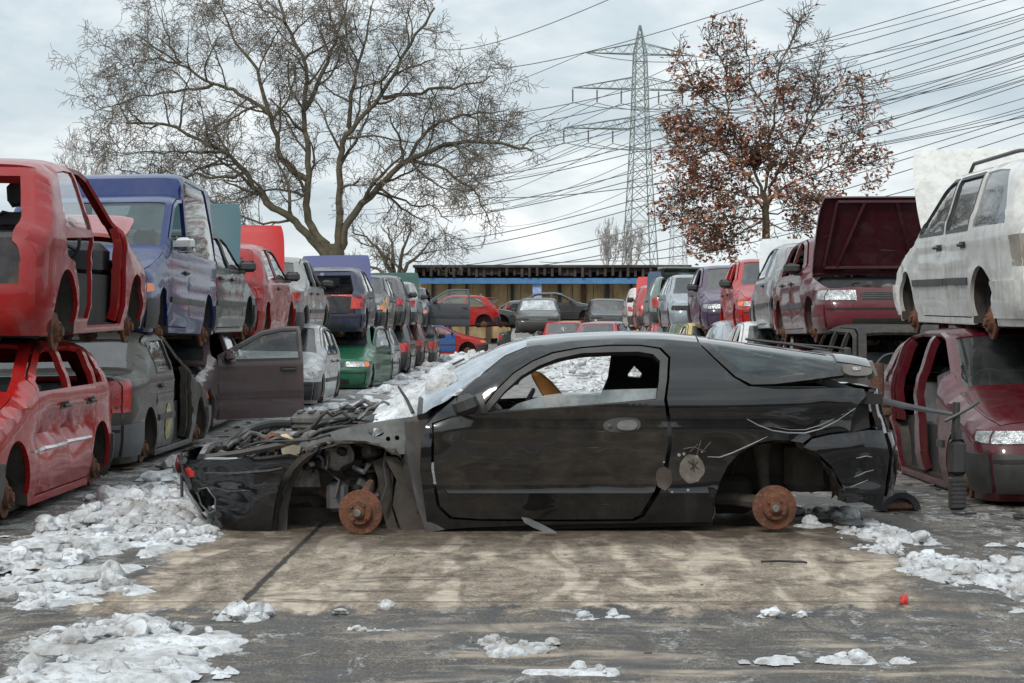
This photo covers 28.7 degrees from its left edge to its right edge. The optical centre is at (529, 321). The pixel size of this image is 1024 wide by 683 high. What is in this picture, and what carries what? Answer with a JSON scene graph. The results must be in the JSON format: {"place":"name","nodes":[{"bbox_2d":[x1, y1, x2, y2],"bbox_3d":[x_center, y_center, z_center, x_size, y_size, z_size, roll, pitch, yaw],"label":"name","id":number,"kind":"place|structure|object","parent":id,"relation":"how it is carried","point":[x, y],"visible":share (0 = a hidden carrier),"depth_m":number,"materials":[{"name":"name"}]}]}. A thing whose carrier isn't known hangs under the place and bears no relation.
{"place":"outdoors","nodes":[
{"label":"outdoors","id":0,"kind":"place"},
{"bbox_2d":[0,344,1023,682],"bbox_3d":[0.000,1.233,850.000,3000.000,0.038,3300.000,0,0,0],"label":"ground","id":1,"kind":"structure","parent":0,"point":[452,594],"depth_m":8.82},
{"bbox_2d":[0,337,114,518],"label":"parked car","id":2,"kind":"object","parent":1,"relation":"on","point":[57,436],"visible":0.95,"depth_m":13.36,"materials":[{"name":"paint"}]},
{"bbox_2d":[0,158,146,350],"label":"parked car","id":3,"kind":"object","parent":2,"relation":"on","point":[56,287],"visible":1,"depth_m":13.49,"materials":[{"name":"paint"}]},
{"bbox_2d":[52,124,121,174],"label":"bare tree","id":4,"kind":"object","parent":1,"relation":"on","point":[82,163],"visible":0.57,"depth_m":169.23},
{"bbox_2d":[0,331,211,464],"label":"parked car","id":5,"kind":"object","parent":1,"relation":"on","point":[160,400],"visible":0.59,"depth_m":17.23,"materials":[{"name":"paint"}]},
{"bbox_2d":[14,174,217,345],"bbox_3d":[-4.063,-0.601,19.639,1.815,1.732,4.304,-1,-1,0],"label":"scrap van","id":6,"kind":"object","parent":5,"relation":"on","point":[169,237],"visible":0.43,"depth_m":19.38,"materials":[{"name":"paint"}]},
{"bbox_2d":[95,561,126,578],"bbox_3d":[-2.005,1.181,9.526,0.154,0.090,0.109,0,0,0],"label":"snow lump","id":7,"kind":"object","parent":1,"relation":"on","point":[109,568],"visible":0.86,"depth_m":9.52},
{"bbox_2d":[166,326,303,426],"bbox_3d":[-3.841,0.655,22.933,2.591,1.274,4.522,-1,1,-1],"label":"parked car","id":8,"kind":"object","parent":1,"relation":"on","point":[235,383],"visible":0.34,"depth_m":22.30,"materials":[{"name":"paint"}]},
{"bbox_2d":[165,204,256,342],"bbox_3d":[-4.206,-0.615,23.218,1.862,1.691,4.493,-1,0,1],"label":"parked car","id":9,"kind":"object","parent":8,"relation":"on","point":[236,305],"visible":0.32,"depth_m":23.82,"materials":[{"name":"paint"}]},
{"bbox_2d":[235,324,340,403],"bbox_3d":[-3.861,0.672,30.891,1.688,1.315,3.819,1,0,0],"label":"parked car","id":10,"kind":"object","parent":1,"relation":"on","point":[321,365],"visible":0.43,"depth_m":30.21,"materials":[{"name":"paint"}]},
{"bbox_2d":[231,225,299,342],"bbox_3d":[-4.129,-0.546,27.407,1.821,1.644,3.893,0,1,0],"label":"parked car","id":11,"kind":"object","parent":10,"relation":"on","point":[267,280],"visible":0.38,"depth_m":27.04,"materials":[{"name":"paint"}]},
{"bbox_2d":[265,257,332,338],"bbox_3d":[-4.160,-0.375,32.103,1.861,1.337,4.476,1,1,1],"label":"parked car","id":12,"kind":"object","parent":10,"relation":"on","point":[310,299],"visible":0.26,"depth_m":31.16,"materials":[{"name":"paint"}]},
{"bbox_2d":[47,0,577,274],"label":"bare tree","id":13,"kind":"object","parent":1,"relation":"on","point":[321,245],"visible":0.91,"depth_m":94.61,"materials":[{"name":"plant"}]},
{"bbox_2d":[333,325,391,387],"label":"parked car","id":14,"kind":"object","parent":1,"relation":"on","point":[365,360],"visible":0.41,"depth_m":37.09,"materials":[{"name":"paint"}]},
{"bbox_2d":[302,255,377,336],"bbox_3d":[-3.834,-0.518,38.550,1.682,1.581,3.982,-1,1,-1],"label":"parked car","id":15,"kind":"object","parent":14,"relation":"on","point":[349,294],"visible":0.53,"depth_m":37.27,"materials":[{"name":"paint"}]},
{"bbox_2d":[377,599,395,607],"bbox_3d":[-0.613,1.208,8.598,0.082,0.036,0.065,0,0,-21],"label":"snow lump","id":16,"kind":"object","parent":1,"relation":"on","point":[386,603],"visible":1,"depth_m":8.58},
{"bbox_2d":[379,328,401,377],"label":"parked car","id":17,"kind":"object","parent":1,"relation":"on","point":[396,363],"visible":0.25,"depth_m":43.34,"materials":[{"name":"paint"}]},
{"bbox_2d":[371,275,396,332],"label":"parked car","id":18,"kind":"object","parent":17,"relation":"on","point":[385,298],"visible":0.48,"depth_m":43.21,"materials":[{"name":"paint"}]},
{"bbox_2d":[343,203,455,272],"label":"bare tree","id":19,"kind":"object","parent":1,"relation":"on","point":[390,264],"visible":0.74,"depth_m":124.86,"materials":[{"name":"plant"}]},
{"bbox_2d":[393,323,416,370],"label":"parked car","id":20,"kind":"object","parent":1,"relation":"on","point":[405,338],"visible":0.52,"depth_m":47.39,"materials":[{"name":"paint"}]},
{"bbox_2d":[377,275,416,329],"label":"parked car","id":21,"kind":"object","parent":20,"relation":"on","point":[403,307],"visible":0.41,"depth_m":47.33,"materials":[{"name":"paint"}]},
{"bbox_2d":[409,324,434,365],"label":"parked car","id":22,"kind":"object","parent":1,"relation":"on","point":[421,337],"visible":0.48,"depth_m":52.91,"materials":[{"name":"paint"}]},
{"bbox_2d":[371,273,427,328],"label":"parked car","id":23,"kind":"object","parent":22,"relation":"on","point":[411,282],"visible":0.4,"depth_m":53.77,"materials":[{"name":"paint"}]},
{"bbox_2d":[423,324,444,362],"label":"parked car","id":24,"kind":"object","parent":1,"relation":"on","point":[434,348],"visible":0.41,"depth_m":58.30,"materials":[{"name":"paint"}]},
{"bbox_2d":[419,287,469,330],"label":"parked car","id":25,"kind":"object","parent":24,"relation":"on","point":[444,314],"visible":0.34,"depth_m":58.98,"materials":[{"name":"paint"}]},
{"bbox_2d":[434,325,487,352],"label":"parked car","id":26,"kind":"object","parent":1,"relation":"on","point":[454,341],"visible":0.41,"depth_m":77.20,"materials":[{"name":"paint"}]},
{"bbox_2d":[437,295,500,327],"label":"parked car","id":27,"kind":"object","parent":26,"relation":"on","point":[488,314],"visible":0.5,"depth_m":79.32,"materials":[{"name":"paint"}]},
{"bbox_2d":[436,298,515,327],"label":"parked car","id":28,"kind":"object","parent":26,"relation":"on","point":[508,318],"visible":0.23,"depth_m":81.27,"materials":[{"name":"paint"}]},
{"bbox_2d":[497,332,510,345],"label":"parked car","id":29,"kind":"object","parent":1,"relation":"on","point":[504,337],"visible":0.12,"depth_m":93.16,"materials":[{"name":"paint"}]},
{"bbox_2d":[485,642,528,657],"bbox_3d":[-0.082,1.202,7.346,0.167,0.048,0.141,0,0,0],"label":"snow lump","id":30,"kind":"object","parent":1,"relation":"on","point":[501,650],"visible":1,"depth_m":7.32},
{"bbox_2d":[0,349,1023,682],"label":"snow","id":31,"kind":"structure","parent":1,"relation":"on","point":[154,515],"depth_m":9.54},
{"bbox_2d":[95,659,130,674],"bbox_3d":[-1.427,1.193,6.894,0.142,0.066,0.108,0,0,0],"label":"snow lump","id":32,"kind":"object","parent":31,"relation":"on","point":[114,665],"visible":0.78,"depth_m":6.88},
{"bbox_2d":[3,421,1023,660],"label":"litter","id":33,"kind":"object","parent":1,"relation":"on","point":[1018,515],"visible":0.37,"depth_m":12.65,"materials":[{"name":"black plastic"}]},
{"bbox_2d":[507,327,532,349],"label":"parked car","id":34,"kind":"object","parent":1,"relation":"on","point":[515,335],"visible":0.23,"depth_m":84.94,"materials":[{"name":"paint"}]},
{"bbox_2d":[175,331,897,533],"bbox_3d":[0.036,0.650,12.317,4.327,1.191,1.819,0,0,0],"label":"wrecked coupe","id":35,"kind":"object","parent":1,"relation":"on","point":[687,430],"visible":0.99,"depth_m":11.62,"materials":[{"name":"paint"}]},
{"bbox_2d":[372,355,472,435],"bbox_3d":[-0.665,0.442,12.330,0.610,0.466,1.220,0,0,0],"label":"snow heap","id":36,"kind":"object","parent":35,"relation":"on","point":[439,377],"visible":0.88,"depth_m":11.87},
{"bbox_2d":[870,363,891,426],"bbox_3d":[2.429,0.755,14.000,0.210,0.930,0.208,0,0,0],"label":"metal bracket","id":37,"kind":"object","parent":35,"relation":"attached to","point":[877,381],"visible":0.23,"depth_m":13.95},
{"bbox_2d":[812,373,952,415],"bbox_3d":[2.218,0.455,12.547,1.102,0.294,0.027,0,0,-27],"label":"trim strip","id":38,"kind":"object","parent":35,"relation":"attached to","point":[829,383],"depth_m":12.59,"materials":[{"name":"grey plastic"}]},
{"bbox_2d":[521,517,556,533],"bbox_3d":[0.052,1.164,11.443,0.246,0.080,0.030,0,0,35],"label":"trim shard","id":39,"kind":"object","parent":1,"relation":"on","point":[535,525],"depth_m":11.44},
{"bbox_2d":[413,265,691,343],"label":"open shed","id":40,"kind":"structure","parent":1,"relation":"on","point":[505,284],"depth_m":112.70,"materials":[{"name":"blue paint"}]},
{"bbox_2d":[537,321,581,334],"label":"parked car","id":41,"kind":"object","parent":1,"relation":"on","point":[556,327],"visible":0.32,"depth_m":73.46,"materials":[{"name":"paint"}]},
{"bbox_2d":[511,298,560,332],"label":"parked car","id":42,"kind":"object","parent":41,"relation":"on","point":[533,315],"visible":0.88,"depth_m":74.66,"materials":[{"name":"paint"}]},
{"bbox_2d":[570,322,620,332],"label":"parked car","id":43,"kind":"object","parent":1,"relation":"on","point":[596,326],"visible":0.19,"depth_m":71.56,"materials":[{"name":"paint"}]},
{"bbox_2d":[583,299,624,322],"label":"parked car","id":44,"kind":"object","parent":43,"relation":"on","point":[603,309],"visible":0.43,"depth_m":79.33,"materials":[{"name":"paint"}]},
{"bbox_2d":[595,214,622,264],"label":"bare tree","id":45,"kind":"object","parent":1,"relation":"on","point":[606,243],"visible":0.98,"depth_m":240.45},
{"bbox_2d":[593,321,630,330],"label":"parked car","id":46,"kind":"object","parent":1,"relation":"on","point":[622,327],"visible":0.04,"depth_m":72.57,"materials":[{"name":"paint"}]},
{"bbox_2d":[616,220,646,264],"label":"bare tree","id":47,"kind":"object","parent":1,"relation":"on","point":[626,251],"visible":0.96,"depth_m":239.35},
{"bbox_2d":[563,25,714,264],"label":"electricity pylon","id":48,"kind":"object","parent":1,"relation":"on","point":[644,84],"visible":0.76,"depth_m":329.45,"materials":[{"name":"grey metal"}]},
{"bbox_2d":[342,53,583,119],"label":"power line","id":49,"kind":"object","parent":48,"relation":"hanging from","point":[502,86],"visible":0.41,"depth_m":379.79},
{"bbox_2d":[344,143,587,214],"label":"power line","id":50,"kind":"object","parent":48,"relation":"hanging from","point":[492,183],"visible":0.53,"depth_m":382.80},
{"bbox_2d":[377,144,610,219],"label":"power line","id":51,"kind":"object","parent":48,"relation":"hanging from","point":[517,187],"visible":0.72,"depth_m":408.99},
{"bbox_2d":[429,0,607,49],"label":"power line","id":52,"kind":"object","parent":48,"relation":"attached to","point":[525,32],"visible":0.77,"depth_m":204.21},
{"bbox_2d":[424,105,656,185],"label":"power line","id":53,"kind":"object","parent":48,"relation":"hanging from","point":[556,153],"visible":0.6,"depth_m":427.60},
{"bbox_2d":[432,144,666,215],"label":"power line","id":54,"kind":"object","parent":48,"relation":"hanging from","point":[582,182],"visible":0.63,"depth_m":405.67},
{"bbox_2d":[440,108,675,181],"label":"power line","id":55,"kind":"object","parent":48,"relation":"hanging from","point":[580,149],"visible":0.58,"depth_m":421.38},
{"bbox_2d":[465,57,690,127],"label":"power line","id":56,"kind":"object","parent":48,"relation":"hanging from","point":[589,101],"visible":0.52,"depth_m":432.02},
{"bbox_2d":[493,148,709,226],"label":"power line","id":57,"kind":"object","parent":48,"relation":"hanging from","point":[587,207],"visible":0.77,"depth_m":481.01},
{"bbox_2d":[458,0,762,69],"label":"power line","id":58,"kind":"object","parent":48,"relation":"attached to","point":[621,42],"visible":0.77,"depth_m":198.71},
{"bbox_2d":[603,227,815,260],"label":"power line","id":59,"kind":"object","parent":48,"relation":"attached to","point":[703,252],"visible":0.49,"depth_m":316.23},
{"bbox_2d":[465,0,958,117],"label":"power line","id":60,"kind":"object","parent":48,"relation":"attached to","point":[728,65],"visible":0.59,"depth_m":211.23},
{"bbox_2d":[433,84,1023,250],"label":"power line","id":61,"kind":"object","parent":48,"relation":"attached to","point":[733,178],"visible":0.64,"depth_m":242.85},
{"bbox_2d":[543,188,913,262],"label":"power line","id":62,"kind":"object","parent":48,"relation":"attached to","point":[691,244],"visible":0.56,"depth_m":291.07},
{"bbox_2d":[437,76,1023,241],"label":"power line","id":63,"kind":"object","parent":48,"relation":"attached to","point":[731,171],"visible":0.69,"depth_m":230.45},
{"bbox_2d":[444,60,1023,216],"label":"power line","id":64,"kind":"object","parent":48,"relation":"attached to","point":[738,150],"visible":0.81,"depth_m":213.16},
{"bbox_2d":[444,53,1023,208],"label":"power line","id":65,"kind":"object","parent":48,"relation":"attached to","point":[773,132],"visible":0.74,"depth_m":198.66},
{"bbox_2d":[463,0,1004,130],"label":"power line","id":66,"kind":"object","parent":48,"relation":"attached to","point":[769,67],"visible":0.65,"depth_m":178.55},
{"bbox_2d":[456,14,1023,158],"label":"power line","id":67,"kind":"object","parent":48,"relation":"attached to","point":[769,90],"visible":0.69,"depth_m":192.67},
{"bbox_2d":[457,7,1023,151],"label":"power line","id":68,"kind":"object","parent":48,"relation":"attached to","point":[769,83],"visible":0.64,"depth_m":184.09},
{"bbox_2d":[459,29,1023,179],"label":"power line","id":69,"kind":"object","parent":48,"relation":"attached to","point":[756,111],"visible":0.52,"depth_m":194.27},
{"bbox_2d":[469,36,1023,185],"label":"power line","id":70,"kind":"object","parent":48,"relation":"attached to","point":[749,120],"visible":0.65,"depth_m":196.47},
{"bbox_2d":[472,117,1023,197],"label":"power line","id":71,"kind":"object","parent":48,"relation":"attached to","point":[749,169],"visible":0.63,"depth_m":211.66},
{"bbox_2d":[587,0,983,61],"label":"power line","id":72,"kind":"object","parent":48,"relation":"hanging from","point":[801,46],"visible":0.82,"depth_m":175.46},
{"bbox_2d":[563,56,1023,149],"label":"power line","id":73,"kind":"object","parent":48,"relation":"hanging from","point":[823,118],"visible":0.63,"depth_m":154.52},
{"bbox_2d":[572,19,1023,109],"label":"power line","id":74,"kind":"object","parent":48,"relation":"hanging from","point":[804,85],"visible":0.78,"depth_m":169.39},
{"bbox_2d":[589,79,1023,152],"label":"power line","id":75,"kind":"object","parent":48,"relation":"hanging from","point":[839,129],"visible":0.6,"depth_m":162.63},
{"bbox_2d":[598,42,1022,112],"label":"power line","id":76,"kind":"object","parent":48,"relation":"hanging from","point":[826,94],"visible":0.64,"depth_m":169.11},
{"bbox_2d":[612,80,1023,151],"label":"power line","id":77,"kind":"object","parent":48,"relation":"hanging from","point":[864,125],"visible":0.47,"depth_m":157.98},
{"bbox_2d":[621,43,1023,111],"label":"power line","id":78,"kind":"object","parent":48,"relation":"hanging from","point":[852,90],"visible":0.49,"depth_m":166.26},
{"bbox_2d":[658,55,1023,112],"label":"power line","id":79,"kind":"object","parent":48,"relation":"hanging from","point":[876,94],"visible":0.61,"depth_m":177.75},
{"bbox_2d":[667,98,1023,152],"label":"power line","id":80,"kind":"object","parent":48,"relation":"hanging from","point":[911,128],"visible":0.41,"depth_m":171.70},
{"bbox_2d":[683,68,1023,114],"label":"power line","id":81,"kind":"object","parent":48,"relation":"hanging from","point":[878,102],"visible":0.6,"depth_m":185.76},
{"bbox_2d":[695,17,1023,63],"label":"power line","id":82,"kind":"object","parent":48,"relation":"hanging from","point":[877,52],"visible":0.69,"depth_m":197.59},
{"bbox_2d":[698,111,1022,154],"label":"power line","id":83,"kind":"object","parent":48,"relation":"hanging from","point":[928,134],"visible":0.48,"depth_m":176.77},
{"bbox_2d":[710,65,1023,112],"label":"power line","id":84,"kind":"object","parent":48,"relation":"hanging from","point":[891,98],"visible":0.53,"depth_m":192.62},
{"bbox_2d":[725,107,1023,152],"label":"power line","id":85,"kind":"object","parent":48,"relation":"hanging from","point":[923,133],"visible":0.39,"depth_m":187.25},
{"bbox_2d":[639,325,648,330],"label":"parked car","id":86,"kind":"object","parent":1,"relation":"on","point":[642,328],"visible":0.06,"depth_m":54.35,"materials":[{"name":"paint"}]},
{"bbox_2d":[627,277,647,329],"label":"parked car","id":87,"kind":"object","parent":86,"relation":"on","point":[638,300],"visible":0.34,"depth_m":55.95,"materials":[{"name":"paint"}]},
{"bbox_2d":[647,323,666,331],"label":"parked car","id":88,"kind":"object","parent":1,"relation":"on","point":[655,327],"visible":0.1,"depth_m":48.70,"materials":[{"name":"paint"}]},
{"bbox_2d":[642,265,701,329],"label":"parked car","id":89,"kind":"object","parent":88,"relation":"on","point":[656,281],"visible":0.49,"depth_m":49.57,"materials":[{"name":"paint"}]},
{"bbox_2d":[666,322,688,332],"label":"parked car","id":90,"kind":"object","parent":1,"relation":"on","point":[675,327],"visible":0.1,"depth_m":42.68,"materials":[{"name":"paint"}]},
{"bbox_2d":[658,275,692,330],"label":"parked car","id":91,"kind":"object","parent":90,"relation":"on","point":[673,302],"visible":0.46,"depth_m":44.38,"materials":[{"name":"paint"}]},
{"bbox_2d":[656,165,700,264],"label":"electricity pylon","id":92,"kind":"object","parent":1,"relation":"on","point":[673,228],"visible":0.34,"depth_m":699.72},
{"bbox_2d":[678,323,704,335],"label":"parked car","id":93,"kind":"object","parent":1,"relation":"on","point":[690,328],"visible":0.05,"depth_m":39.06,"materials":[{"name":"paint"}]},
{"bbox_2d":[687,265,731,333],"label":"parked car","id":94,"kind":"object","parent":93,"relation":"on","point":[704,299],"visible":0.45,"depth_m":38.29,"materials":[{"name":"paint"}]},
{"bbox_2d":[704,320,731,339],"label":"parked car","id":95,"kind":"object","parent":1,"relation":"on","point":[721,330],"visible":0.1,"depth_m":33.63,"materials":[{"name":"paint"}]},
{"bbox_2d":[719,259,759,329],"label":"parked car","id":96,"kind":"object","parent":95,"relation":"on","point":[737,285],"visible":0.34,"depth_m":33.20,"materials":[{"name":"paint"}]},
{"bbox_2d":[728,321,781,345],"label":"parked car","id":97,"kind":"object","parent":1,"relation":"on","point":[741,331],"visible":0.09,"depth_m":29.96,"materials":[{"name":"paint"}]},
{"bbox_2d":[749,239,806,334],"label":"parked car","id":98,"kind":"object","parent":97,"relation":"on","point":[774,254],"visible":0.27,"depth_m":29.00,"materials":[{"name":"paint"}]},
{"bbox_2d":[645,0,900,265],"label":"oak tree","id":99,"kind":"object","parent":1,"relation":"on","point":[755,157],"visible":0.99,"depth_m":89.48,"materials":[{"name":"brown plant"}]},
{"bbox_2d":[761,560,806,563],"bbox_3d":[1.280,1.208,10.078,0.232,0.016,0.033,0,0,7],"label":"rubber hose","id":100,"kind":"object","parent":1,"relation":"on","point":[788,561],"visible":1,"depth_m":10.08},
{"bbox_2d":[777,334,901,376],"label":"parked car","id":101,"kind":"object","parent":1,"relation":"on","point":[886,346],"visible":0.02,"depth_m":25.13,"materials":[{"name":"paint"}]},
{"bbox_2d":[818,324,957,385],"bbox_3d":[3.889,0.671,20.446,1.881,1.275,4.551,1,1,1],"label":"parked car","id":102,"kind":"object","parent":1,"relation":"on","point":[859,335],"visible":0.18,"depth_m":20.33,"materials":[{"name":"paint"}]},
{"bbox_2d":[772,196,954,344],"bbox_3d":[3.941,-0.578,24.468,1.856,1.713,4.371,0,0,-1],"label":"parked car","id":103,"kind":"object","parent":102,"relation":"on","point":[842,267],"visible":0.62,"depth_m":23.22,"materials":[{"name":"paint"}]},
{"bbox_2d":[873,490,920,511],"bbox_3d":[2.385,1.205,13.000,0.294,0.222,0.140,0,0,-14],"label":"tyre piece","id":104,"kind":"object","parent":1,"relation":"on","point":[899,500],"visible":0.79,"depth_m":12.95,"materials":[{"name":"black rubber"}]},
{"bbox_2d":[899,593,907,604],"bbox_3d":[1.618,1.199,8.652,0.038,0.050,0.051,0,0,0],"label":"lamp shard","id":105,"kind":"object","parent":1,"relation":"on","point":[903,599],"visible":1,"depth_m":8.64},
{"bbox_2d":[884,327,1023,501],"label":"parked car","id":106,"kind":"object","parent":1,"relation":"on","point":[944,369],"visible":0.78,"depth_m":14.52,"materials":[{"name":"paint"}]},
{"bbox_2d":[893,148,1023,339],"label":"parked car","id":107,"kind":"object","parent":106,"relation":"on","point":[962,265],"visible":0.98,"depth_m":15.70,"materials":[{"name":"paint"}]},
{"bbox_2d":[944,401,978,509],"bbox_3d":[2.797,0.865,12.973,0.230,0.710,0.089,0,0,3],"label":"shock absorber","id":108,"kind":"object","parent":1,"relation":"on","point":[956,466],"depth_m":12.95,"materials":[{"name":"black plastic"}]},
{"bbox_2d":[0,0,1023,272],"label":"sky","id":109,"kind":"structure","parent":0,"point":[31,119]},
{"bbox_2d":[505,292,587,320],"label":"parked car","id":110,"kind":"object","parent":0,"point":[571,310],"visible":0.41,"depth_m":85.20,"materials":[{"name":"paint"}]},
{"bbox_2d":[622,288,636,329],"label":"parked car","id":111,"kind":"object","parent":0,"point":[627,310],"visible":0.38,"depth_m":61.08,"materials":[{"name":"paint"}]},
{"bbox_2d":[467,115,1023,264],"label":"power line","id":112,"kind":"object","parent":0,"point":[745,199],"visible":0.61,"depth_m":188.21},
{"bbox_2d":[496,122,1023,264],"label":"power line","id":113,"kind":"object","parent":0,"point":[762,201],"visible":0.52,"depth_m":178.94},
{"bbox_2d":[544,133,1023,264],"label":"power line","id":114,"kind":"object","parent":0,"point":[769,211],"visible":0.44,"depth_m":204.97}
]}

